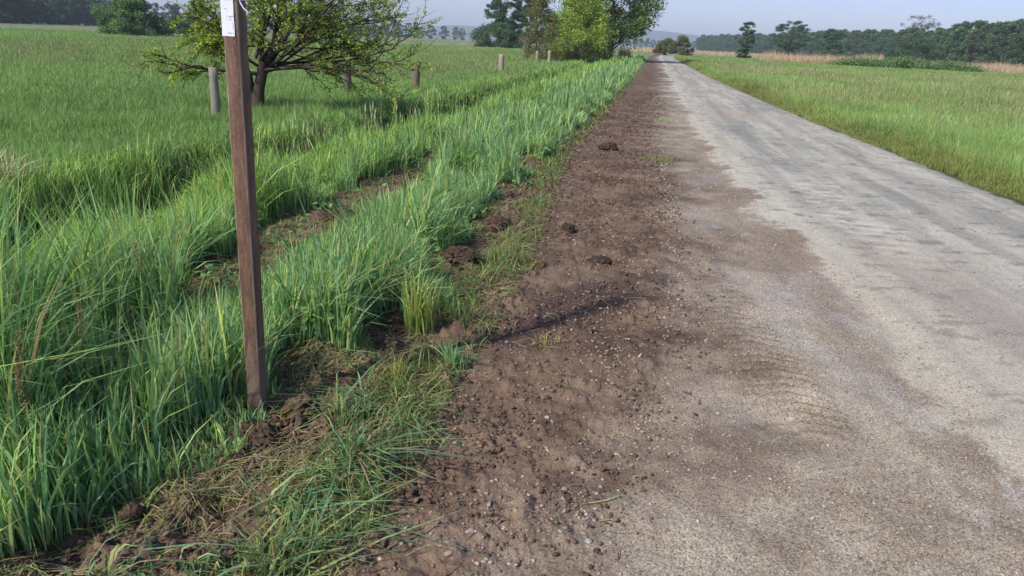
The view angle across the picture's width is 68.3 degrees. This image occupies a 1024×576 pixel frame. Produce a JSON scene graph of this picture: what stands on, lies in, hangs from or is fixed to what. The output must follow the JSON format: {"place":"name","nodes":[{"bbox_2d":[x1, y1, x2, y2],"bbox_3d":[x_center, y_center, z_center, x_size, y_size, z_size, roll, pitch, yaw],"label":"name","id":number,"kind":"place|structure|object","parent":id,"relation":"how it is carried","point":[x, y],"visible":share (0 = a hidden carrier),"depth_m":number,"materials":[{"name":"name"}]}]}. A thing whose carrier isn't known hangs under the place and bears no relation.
{"place":"outdoors","nodes":[
{"label":"outdoors","id":0,"kind":"place"},
{"bbox_2d":[0,27,617,178],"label":"meadow grass","id":1,"kind":"structure","parent":0,"point":[83,111],"depth_m":19.49,"materials":[{"name":"plant"}]},
{"bbox_2d":[0,69,641,575],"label":"trampled grass","id":2,"kind":"structure","parent":0,"point":[392,383],"depth_m":3.20,"materials":[{"name":"plant"}]},
{"bbox_2d":[160,16,700,48],"bbox_3d":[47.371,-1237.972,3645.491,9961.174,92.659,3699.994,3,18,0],"label":"hills","id":3,"kind":"structure","parent":0,"point":[656,36],"depth_m":4053.91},
{"bbox_2d":[0,23,1023,569],"bbox_3d":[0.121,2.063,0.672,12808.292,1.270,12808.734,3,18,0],"label":"ground","id":4,"kind":"structure","parent":0,"point":[184,177],"depth_m":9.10,"materials":[{"name":"green plant"}]},
{"bbox_2d":[0,0,26,22],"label":"oak tree","id":5,"kind":"object","parent":4,"relation":"on","point":[10,8],"visible":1,"depth_m":261.63,"materials":[{"name":"green plant"}]},
{"bbox_2d":[14,333,25,433],"bbox_3d":[-1.714,0.435,2.659,0.026,0.574,0.047,3,18,0],"label":"sorrel","id":6,"kind":"object","parent":4,"relation":"on","point":[16,361],"visible":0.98,"depth_m":2.61,"materials":[{"name":"brown plant"}]},
{"bbox_2d":[16,0,31,23],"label":"tree","id":7,"kind":"object","parent":4,"relation":"on","point":[25,20],"visible":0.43,"depth_m":304.63,"materials":[{"name":"green plant"}]},
{"bbox_2d":[14,370,43,507],"bbox_3d":[-1.615,0.518,2.533,0.024,0.533,0.029,7,19,14],"label":"sorrel","id":8,"kind":"object","parent":4,"relation":"on","point":[20,389],"visible":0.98,"depth_m":2.48,"materials":[{"name":"brown plant"}]},
{"bbox_2d":[20,0,40,23],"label":"tree","id":9,"kind":"object","parent":4,"relation":"on","point":[35,9],"visible":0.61,"depth_m":309.51,"materials":[{"name":"green plant"}]},
{"bbox_2d":[26,0,45,23],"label":"tree","id":10,"kind":"object","parent":4,"relation":"on","point":[37,21],"visible":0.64,"depth_m":313.00,"materials":[{"name":"green plant"}]},
{"bbox_2d":[0,130,97,195],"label":"dry grass clump","id":11,"kind":"object","parent":4,"relation":"on","point":[10,166],"visible":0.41,"depth_m":7.52,"materials":[{"name":"plant"}]},
{"bbox_2d":[37,0,61,24],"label":"tree","id":12,"kind":"object","parent":4,"relation":"on","point":[54,7],"visible":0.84,"depth_m":319.06,"materials":[{"name":"green plant"}]},
{"bbox_2d":[51,0,75,24],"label":"tree","id":13,"kind":"object","parent":4,"relation":"on","point":[70,9],"visible":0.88,"depth_m":329.46,"materials":[{"name":"green plant"}]},
{"bbox_2d":[64,0,88,25],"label":"tree","id":14,"kind":"object","parent":4,"relation":"on","point":[81,15],"visible":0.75,"depth_m":334.78,"materials":[{"name":"green plant"}]},
{"bbox_2d":[77,301,87,391],"bbox_3d":[-1.699,0.306,3.014,0.025,0.590,0.162,-9,21,-31],"label":"sorrel","id":15,"kind":"object","parent":4,"relation":"on","point":[79,306],"visible":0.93,"depth_m":2.92,"materials":[{"name":"brown plant"}]},
{"bbox_2d":[76,0,95,25],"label":"tree","id":16,"kind":"object","parent":4,"relation":"on","point":[89,6],"visible":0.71,"depth_m":338.42,"materials":[{"name":"green plant"}]},
{"bbox_2d":[89,0,177,36],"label":"field bush","id":17,"kind":"object","parent":4,"relation":"on","point":[133,20],"visible":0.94,"depth_m":110.07,"materials":[{"name":"green plant"}]},
{"bbox_2d":[133,243,152,341],"bbox_3d":[-1.798,0.076,3.699,0.042,0.614,0.024,3,18,0],"label":"sorrel","id":18,"kind":"object","parent":4,"relation":"on","point":[137,256],"visible":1,"depth_m":3.64,"materials":[{"name":"brown plant"}]},
{"bbox_2d":[149,2,163,23],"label":"tree","id":19,"kind":"object","parent":4,"relation":"on","point":[155,9],"visible":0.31,"depth_m":438.70,"materials":[{"name":"green plant"}]},
{"bbox_2d":[158,2,179,20],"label":"tree","id":20,"kind":"object","parent":4,"relation":"on","point":[169,6],"visible":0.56,"depth_m":450.50,"materials":[{"name":"green plant"}]},
{"bbox_2d":[168,15,194,34],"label":"field bush","id":21,"kind":"object","parent":4,"relation":"on","point":[181,28],"visible":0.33,"depth_m":164.31,"materials":[{"name":"green plant"}]},
{"bbox_2d":[208,67,220,119],"bbox_3d":[-5.480,-3.394,13.973,0.175,1.321,0.175,-15,25,-42],"label":"fence post","id":22,"kind":"object","parent":4,"relation":"on","point":[214,88],"visible":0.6,"depth_m":13.84,"materials":[{"name":"grey wood"}]},
{"bbox_2d":[220,0,267,411],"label":"post","id":23,"kind":"object","parent":4,"relation":"on","point":[234,23],"visible":0.89,"depth_m":3.10,"materials":[{"name":"brown wood"}]},
{"bbox_2d":[0,32,537,109],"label":"field seed heads","id":24,"kind":"object","parent":4,"relation":"on","point":[67,53],"visible":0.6,"depth_m":31.45,"materials":[{"name":"plant"}]},
{"bbox_2d":[16,96,526,364],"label":"verge seed heads","id":25,"kind":"object","parent":4,"relation":"on","point":[235,222],"visible":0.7,"depth_m":5.52,"materials":[{"name":"plant"}]},
{"bbox_2d":[130,0,443,114],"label":"thorn tree","id":26,"kind":"object","parent":4,"relation":"on","point":[321,18],"visible":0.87,"depth_m":15.63,"materials":[{"name":"green plant"}]},
{"bbox_2d":[0,56,614,268],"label":"ditch grass","id":27,"kind":"structure","parent":4,"relation":"on","point":[41,178],"depth_m":9.66,"materials":[{"name":"plant"}]},
{"bbox_2d":[180,86,447,184],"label":"ditch seed heads","id":28,"kind":"object","parent":4,"relation":"on","point":[335,125],"visible":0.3,"depth_m":11.65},
{"bbox_2d":[20,70,629,473],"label":"verge weeds","id":29,"kind":"object","parent":4,"relation":"on","point":[305,310],"visible":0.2,"depth_m":6.29,"materials":[{"name":"green plant"}]},
{"bbox_2d":[344,61,350,93],"bbox_3d":[-4.551,-5.601,20.876,0.236,1.301,0.219,3,18,0],"label":"fence post","id":30,"kind":"object","parent":4,"relation":"on","point":[347,78],"visible":0.27,"depth_m":20.77,"materials":[{"name":"grey wood"}]},
{"bbox_2d":[0,53,700,575],"bbox_3d":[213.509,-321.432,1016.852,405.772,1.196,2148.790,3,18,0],"label":"soil strip","id":31,"kind":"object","parent":4,"relation":"on","point":[504,387],"visible":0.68,"depth_m":3.73,"materials":[{"name":"soil"}]},
{"bbox_2d":[117,503,141,523],"bbox_3d":[-1.323,0.780,2.625,0.066,0.068,0.086,8,19,16],"label":"soil clod","id":32,"kind":"object","parent":31,"relation":"on","point":[132,511],"visible":0.97,"depth_m":2.61,"materials":[{"name":"soil"}]},
{"bbox_2d":[230,420,279,447],"bbox_3d":[-1.085,0.625,3.183,0.260,0.124,0.174,19,24,41],"label":"soil clod","id":33,"kind":"object","parent":31,"relation":"on","point":[264,433],"visible":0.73,"depth_m":3.13,"materials":[{"name":"soil"}]},
{"bbox_2d":[63,349,508,575],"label":"flopped grass","id":34,"kind":"structure","parent":31,"relation":"on","point":[108,567],"depth_m":2.71,"materials":[{"name":"plant"}]},
{"bbox_2d":[279,392,320,419],"bbox_3d":[-0.975,0.550,3.455,0.177,0.110,0.216,8,19,16],"label":"soil clod","id":35,"kind":"object","parent":31,"relation":"on","point":[295,404],"visible":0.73,"depth_m":3.42,"materials":[{"name":"soil"}]},
{"bbox_2d":[281,510,340,551],"bbox_3d":[-0.699,0.823,2.538,0.214,0.164,0.229,8,19,17],"label":"grass tuft","id":36,"kind":"object","parent":31,"relation":"on","point":[302,534],"visible":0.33,"depth_m":2.53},
{"bbox_2d":[305,210,333,223],"bbox_3d":[-1.700,-0.612,6.683,0.254,0.172,0.328,0,18,-7],"label":"soil clod","id":37,"kind":"object","parent":31,"relation":"on","point":[316,214],"visible":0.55,"depth_m":6.60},
{"bbox_2d":[0,91,642,575],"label":"straw litter","id":38,"kind":"object","parent":31,"relation":"on","point":[262,453],"visible":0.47,"depth_m":3.69,"materials":[{"name":"plant"}]},
{"bbox_2d":[324,371,358,396],"bbox_3d":[-0.829,0.483,3.694,0.174,0.138,0.214,-11,22,-35],"label":"soil clod","id":39,"kind":"object","parent":31,"relation":"on","point":[341,376],"visible":0.45,"depth_m":3.67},
{"bbox_2d":[361,528,387,549],"bbox_3d":[-0.466,0.854,2.568,0.098,0.066,0.081,13,21,29],"label":"soil clod","id":40,"kind":"object","parent":31,"relation":"on","point":[377,535],"visible":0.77,"depth_m":2.55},
{"bbox_2d":[389,350,406,382],"bbox_3d":[-0.561,0.400,3.734,0.102,0.210,0.074,3,18,0],"label":"grass tuft","id":41,"kind":"object","parent":31,"relation":"on","point":[396,370],"visible":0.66,"depth_m":3.74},
{"bbox_2d":[384,254,440,335],"bbox_3d":[-0.542,0.050,4.345,0.393,0.518,0.384,-8,21,-29],"label":"grass tuft","id":42,"kind":"object","parent":31,"relation":"on","point":[423,317],"visible":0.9,"depth_m":4.35,"materials":[{"name":"plant"}]},
{"bbox_2d":[424,340,473,372],"bbox_3d":[-0.319,0.343,3.957,0.298,0.190,0.175,11,20,24],"label":"grass tuft","id":43,"kind":"object","parent":31,"relation":"on","point":[456,358],"visible":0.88,"depth_m":3.94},
{"bbox_2d":[442,245,481,266],"bbox_3d":[-0.386,-0.239,5.752,0.329,0.164,0.242,15,22,34],"label":"soil clod","id":44,"kind":"object","parent":31,"relation":"on","point":[454,252],"visible":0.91,"depth_m":5.69,"materials":[{"name":"soil"}]},
{"bbox_2d":[482,216,512,232],"bbox_3d":[-0.145,-0.578,6.971,0.314,0.146,0.424,2,18,0],"label":"soil clod","id":45,"kind":"object","parent":31,"relation":"on","point":[499,222],"visible":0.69,"depth_m":6.89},
{"bbox_2d":[481,243,555,271],"bbox_3d":[0.007,-0.243,5.821,0.680,0.214,0.651,-11,22,-35],"label":"grass tuft","id":46,"kind":"object","parent":31,"relation":"on","point":[531,264],"visible":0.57,"depth_m":5.79,"materials":[{"name":"plant"}]},
{"bbox_2d":[514,328,568,352],"bbox_3d":[0.172,0.310,4.297,0.440,0.108,0.381,-8,21,-30],"label":"dry grass clump","id":47,"kind":"object","parent":31,"relation":"on","point":[545,340],"visible":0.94,"depth_m":4.33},
{"bbox_2d":[561,223,575,233],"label":"soil clod","id":48,"kind":"object","parent":31,"relation":"on","point":[568,227],"visible":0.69,"depth_m":6.90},
{"bbox_2d":[586,255,611,264],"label":"soil clod","id":49,"kind":"object","parent":31,"relation":"on","point":[596,259],"visible":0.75,"depth_m":5.94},
{"bbox_2d":[598,141,617,150],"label":"soil clod","id":50,"kind":"object","parent":31,"relation":"on","point":[609,146],"visible":0.85,"depth_m":12.43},
{"bbox_2d":[635,154,674,162],"bbox_3d":[2.202,-1.992,11.611,0.608,0.105,0.659,15,22,33],"label":"grass tuft","id":51,"kind":"object","parent":31,"relation":"on","point":[655,160],"visible":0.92,"depth_m":11.57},
{"bbox_2d":[652,37,678,54],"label":"willow bush","id":52,"kind":"object","parent":31,"relation":"on","point":[661,47],"visible":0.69,"depth_m":163.62,"materials":[{"name":"green plant"}]},
{"bbox_2d":[337,98,1023,575],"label":"crushed stones","id":53,"kind":"object","parent":31,"relation":"on","point":[543,518],"visible":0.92,"depth_m":3.56,"materials":[{"name":"gravel"}]},
{"bbox_2d":[13,90,720,575],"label":"soil crumbs","id":54,"kind":"object","parent":4,"relation":"on","point":[327,428],"visible":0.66,"depth_m":3.56,"materials":[{"name":"soil"}]},
{"bbox_2d":[411,60,420,87],"bbox_3d":[-3.030,-6.463,23.702,0.340,1.312,0.253,3,18,0],"label":"fence post","id":55,"kind":"object","parent":4,"relation":"on","point":[416,76],"visible":0.51,"depth_m":23.54,"materials":[{"name":"grey wood"}]},
{"bbox_2d":[425,25,436,38],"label":"tree","id":56,"kind":"object","parent":4,"relation":"on","point":[430,36],"visible":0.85,"depth_m":778.33,"materials":[{"name":"green plant"}]},
{"bbox_2d":[439,25,449,38],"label":"tree","id":57,"kind":"object","parent":4,"relation":"on","point":[445,32],"visible":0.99,"depth_m":785.96,"materials":[{"name":"green plant"}]},
{"bbox_2d":[468,21,524,47],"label":"field bush","id":58,"kind":"object","parent":4,"relation":"on","point":[505,35],"visible":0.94,"depth_m":168.12,"materials":[{"name":"green plant"}]},
{"bbox_2d":[483,0,528,45],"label":"alder tree","id":59,"kind":"object","parent":4,"relation":"on","point":[500,7],"visible":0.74,"depth_m":172.74,"materials":[{"name":"green plant"}]},
{"bbox_2d":[516,0,546,47],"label":"alder tree","id":60,"kind":"object","parent":4,"relation":"on","point":[524,21],"visible":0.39,"depth_m":170.36,"materials":[{"name":"green plant"}]},
{"bbox_2d":[518,0,560,59],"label":"thorn bush","id":61,"kind":"object","parent":4,"relation":"on","point":[538,6],"visible":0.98,"depth_m":67.70,"materials":[{"name":"green plant"}]},
{"bbox_2d":[537,0,601,48],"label":"broadleaf tree","id":62,"kind":"object","parent":4,"relation":"on","point":[555,14],"visible":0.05,"depth_m":85.98,"materials":[{"name":"green plant"}]},
{"bbox_2d":[540,0,618,61],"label":"willow bush","id":63,"kind":"object","parent":4,"relation":"on","point":[593,23],"visible":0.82,"depth_m":71.79,"materials":[{"name":"green plant"}]},
{"bbox_2d":[569,35,615,63],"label":"hawthorn bush","id":64,"kind":"object","parent":4,"relation":"on","point":[595,56],"visible":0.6,"depth_m":72.52,"materials":[{"name":"green plant"}]},
{"bbox_2d":[563,0,667,57],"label":"broadleaf tree","id":65,"kind":"object","parent":4,"relation":"on","point":[635,24],"visible":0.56,"depth_m":80.15,"materials":[{"name":"green plant"}]},
{"bbox_2d":[617,45,633,57],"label":"reed clump","id":66,"kind":"object","parent":4,"relation":"on","point":[626,52],"visible":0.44,"depth_m":87.39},
{"bbox_2d":[630,47,653,52],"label":"reed bed","id":67,"kind":"object","parent":4,"relation":"on","point":[648,50],"visible":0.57,"depth_m":219.79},
{"bbox_2d":[667,34,695,55],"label":"willow bush","id":68,"kind":"object","parent":4,"relation":"on","point":[683,41],"visible":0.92,"depth_m":159.71,"materials":[{"name":"green plant"}]},
{"bbox_2d":[691,50,766,57],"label":"reed bed","id":69,"kind":"object","parent":4,"relation":"on","point":[700,52],"visible":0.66,"depth_m":236.88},
{"bbox_2d":[734,21,755,58],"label":"alder tree","id":70,"kind":"object","parent":4,"relation":"on","point":[745,52],"visible":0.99,"depth_m":150.94,"materials":[{"name":"green plant"}]},
{"bbox_2d":[537,54,1023,575],"bbox_3d":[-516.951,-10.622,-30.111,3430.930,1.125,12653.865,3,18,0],"label":"gravel shoulder","id":71,"kind":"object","parent":4,"relation":"on","point":[741,540],"visible":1,"depth_m":3.35},
{"bbox_2d":[769,20,814,55],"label":"alder tree","id":72,"kind":"object","parent":4,"relation":"on","point":[782,39],"visible":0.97,"depth_m":244.93,"materials":[{"name":"green plant"}]},
{"bbox_2d":[806,30,822,55],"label":"tree","id":73,"kind":"object","parent":4,"relation":"on","point":[812,34],"visible":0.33,"depth_m":490.32,"materials":[{"name":"green plant"}]},
{"bbox_2d":[760,49,883,62],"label":"reed bed","id":74,"kind":"object","parent":4,"relation":"on","point":[785,58],"visible":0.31,"depth_m":129.19,"materials":[{"name":"plant"}]},
{"bbox_2d":[816,28,847,57],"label":"alder tree","id":75,"kind":"object","parent":4,"relation":"on","point":[836,44],"visible":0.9,"depth_m":236.71,"materials":[{"name":"green plant"}]},
{"bbox_2d":[657,48,1023,501],"bbox_3d":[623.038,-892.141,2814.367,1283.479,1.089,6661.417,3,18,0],"label":"lane","id":76,"kind":"structure","parent":4,"relation":"on","point":[998,310],"depth_m":7.26,"materials":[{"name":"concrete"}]},
{"bbox_2d":[841,30,861,56],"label":"tree","id":77,"kind":"object","parent":4,"relation":"on","point":[850,42],"visible":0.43,"depth_m":421.03,"materials":[{"name":"green plant"}]},
{"bbox_2d":[848,30,868,57],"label":"tree","id":78,"kind":"object","parent":4,"relation":"on","point":[855,51],"visible":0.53,"depth_m":408.96,"materials":[{"name":"green plant"}]},
{"bbox_2d":[705,61,1023,160],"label":"meadow seed heads","id":79,"kind":"object","parent":4,"relation":"on","point":[878,88],"visible":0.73,"depth_m":33.43,"materials":[{"name":"plant"}]},
{"bbox_2d":[858,28,878,57],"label":"tree","id":80,"kind":"object","parent":4,"relation":"on","point":[865,40],"visible":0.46,"depth_m":396.26,"materials":[{"name":"green plant"}]},
{"bbox_2d":[865,32,880,56],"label":"tree","id":81,"kind":"object","parent":4,"relation":"on","point":[872,38],"visible":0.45,"depth_m":391.51,"materials":[{"name":"green plant"}]},
{"bbox_2d":[872,29,894,60],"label":"tree","id":82,"kind":"object","parent":4,"relation":"on","point":[886,32],"visible":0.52,"depth_m":373.96,"materials":[{"name":"green plant"}]},
{"bbox_2d":[881,32,895,58],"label":"tree","id":83,"kind":"object","parent":4,"relation":"on","point":[890,35],"visible":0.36,"depth_m":367.35,"materials":[{"name":"green plant"}]},
{"bbox_2d":[887,28,906,48],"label":"tree","id":84,"kind":"object","parent":4,"relation":"on","point":[892,39],"visible":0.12,"depth_m":340.64,"materials":[{"name":"green plant"}]},
{"bbox_2d":[889,30,909,57],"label":"tree","id":85,"kind":"object","parent":4,"relation":"on","point":[901,33],"visible":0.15,"depth_m":330.10,"materials":[{"name":"green plant"}]},
{"bbox_2d":[818,53,996,72],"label":"bramble thicket","id":86,"kind":"object","parent":4,"relation":"on","point":[903,62],"visible":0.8,"depth_m":110.48,"materials":[{"name":"green plant"}]},
{"bbox_2d":[900,16,924,38],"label":"dying tree","id":87,"kind":"object","parent":4,"relation":"on","point":[911,28],"visible":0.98,"depth_m":221.00,"materials":[{"name":"green plant"}]},
{"bbox_2d":[885,34,945,61],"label":"field bush","id":88,"kind":"object","parent":4,"relation":"on","point":[922,46],"visible":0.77,"depth_m":216.58,"materials":[{"name":"green plant"}]},
{"bbox_2d":[918,14,940,58],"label":"dying tree","id":89,"kind":"object","parent":4,"relation":"on","point":[926,26],"visible":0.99,"depth_m":219.40,"materials":[{"name":"green plant"}]},
{"bbox_2d":[931,28,948,62],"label":"tree","id":90,"kind":"object","parent":4,"relation":"on","point":[939,32],"visible":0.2,"depth_m":286.48,"materials":[{"name":"green plant"}]},
{"bbox_2d":[936,30,952,61],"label":"tree","id":91,"kind":"object","parent":4,"relation":"on","point":[943,37],"visible":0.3,"depth_m":278.72,"materials":[{"name":"green plant"}]},
{"bbox_2d":[942,32,958,60],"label":"tree","id":92,"kind":"object","parent":4,"relation":"on","point":[946,57],"visible":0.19,"depth_m":274.38,"materials":[{"name":"green plant"}]},
{"bbox_2d":[941,26,971,63],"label":"tree","id":93,"kind":"object","parent":4,"relation":"on","point":[963,29],"visible":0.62,"depth_m":269.61,"materials":[{"name":"green plant"}]},
{"bbox_2d":[946,20,969,61],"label":"tree","id":94,"kind":"object","parent":4,"relation":"on","point":[956,25],"visible":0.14,"depth_m":276.64,"materials":[{"name":"green plant"}]},
{"bbox_2d":[951,28,970,61],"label":"tree","id":95,"kind":"object","parent":4,"relation":"on","point":[958,44],"visible":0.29,"depth_m":266.20,"materials":[{"name":"green plant"}]},
{"bbox_2d":[954,19,983,59],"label":"tree","id":96,"kind":"object","parent":4,"relation":"on","point":[970,25],"visible":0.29,"depth_m":266.35,"materials":[{"name":"green plant"}]},
{"bbox_2d":[959,28,982,64],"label":"tree","id":97,"kind":"object","parent":4,"relation":"on","point":[973,31],"visible":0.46,"depth_m":262.45,"materials":[{"name":"green plant"}]},
{"bbox_2d":[958,20,988,59],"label":"tree","id":98,"kind":"object","parent":4,"relation":"on","point":[978,24],"visible":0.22,"depth_m":262.91,"materials":[{"name":"green plant"}]},
{"bbox_2d":[931,58,1023,73],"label":"reed bed","id":99,"kind":"object","parent":4,"relation":"on","point":[1010,69],"visible":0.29,"depth_m":107.97,"materials":[{"name":"plant"}]},
{"bbox_2d":[965,24,991,63],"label":"tree","id":100,"kind":"object","parent":4,"relation":"on","point":[970,40],"visible":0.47,"depth_m":254.18,"materials":[{"name":"green plant"}]},
{"bbox_2d":[971,27,993,65],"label":"tree","id":101,"kind":"object","parent":4,"relation":"on","point":[979,44],"visible":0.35,"depth_m":251.92,"materials":[{"name":"green plant"}]},
{"bbox_2d":[972,20,1000,63],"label":"tree","id":102,"kind":"object","parent":4,"relation":"on","point":[982,37],"visible":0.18,"depth_m":254.57,"materials":[{"name":"green plant"}]},
{"bbox_2d":[975,22,1005,65],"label":"tree","id":103,"kind":"object","parent":4,"relation":"on","point":[985,47],"visible":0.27,"depth_m":245.81,"materials":[{"name":"green plant"}]},
{"bbox_2d":[984,27,1011,62],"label":"tree","id":104,"kind":"object","parent":4,"relation":"on","point":[993,53],"visible":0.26,"depth_m":242.64,"materials":[{"name":"green plant"}]},
{"bbox_2d":[985,20,1016,63],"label":"tree","id":105,"kind":"object","parent":4,"relation":"on","point":[989,36],"visible":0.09,"depth_m":243.58,"materials":[{"name":"green plant"}]},
{"bbox_2d":[990,21,1017,66],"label":"tree","id":106,"kind":"object","parent":4,"relation":"on","point":[1006,29],"visible":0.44,"depth_m":236.78,"materials":[{"name":"green plant"}]},
{"bbox_2d":[997,20,1023,67],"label":"tree","id":107,"kind":"object","parent":4,"relation":"on","point":[1019,28],"visible":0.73,"depth_m":230.00,"materials":[{"name":"green plant"}]},
{"bbox_2d":[1001,29,1023,63],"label":"tree","id":108,"kind":"object","parent":4,"relation":"on","point":[1010,53],"visible":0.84,"depth_m":228.81,"materials":[{"name":"green plant"}]},
{"bbox_2d":[45,0,1023,35],"label":"sky","id":109,"kind":"structure","parent":0,"point":[693,17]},
{"bbox_2d":[674,54,1023,201],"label":"roadside meadow","id":110,"kind":"structure","parent":0,"point":[995,157],"depth_m":21.93,"materials":[{"name":"green plant"}]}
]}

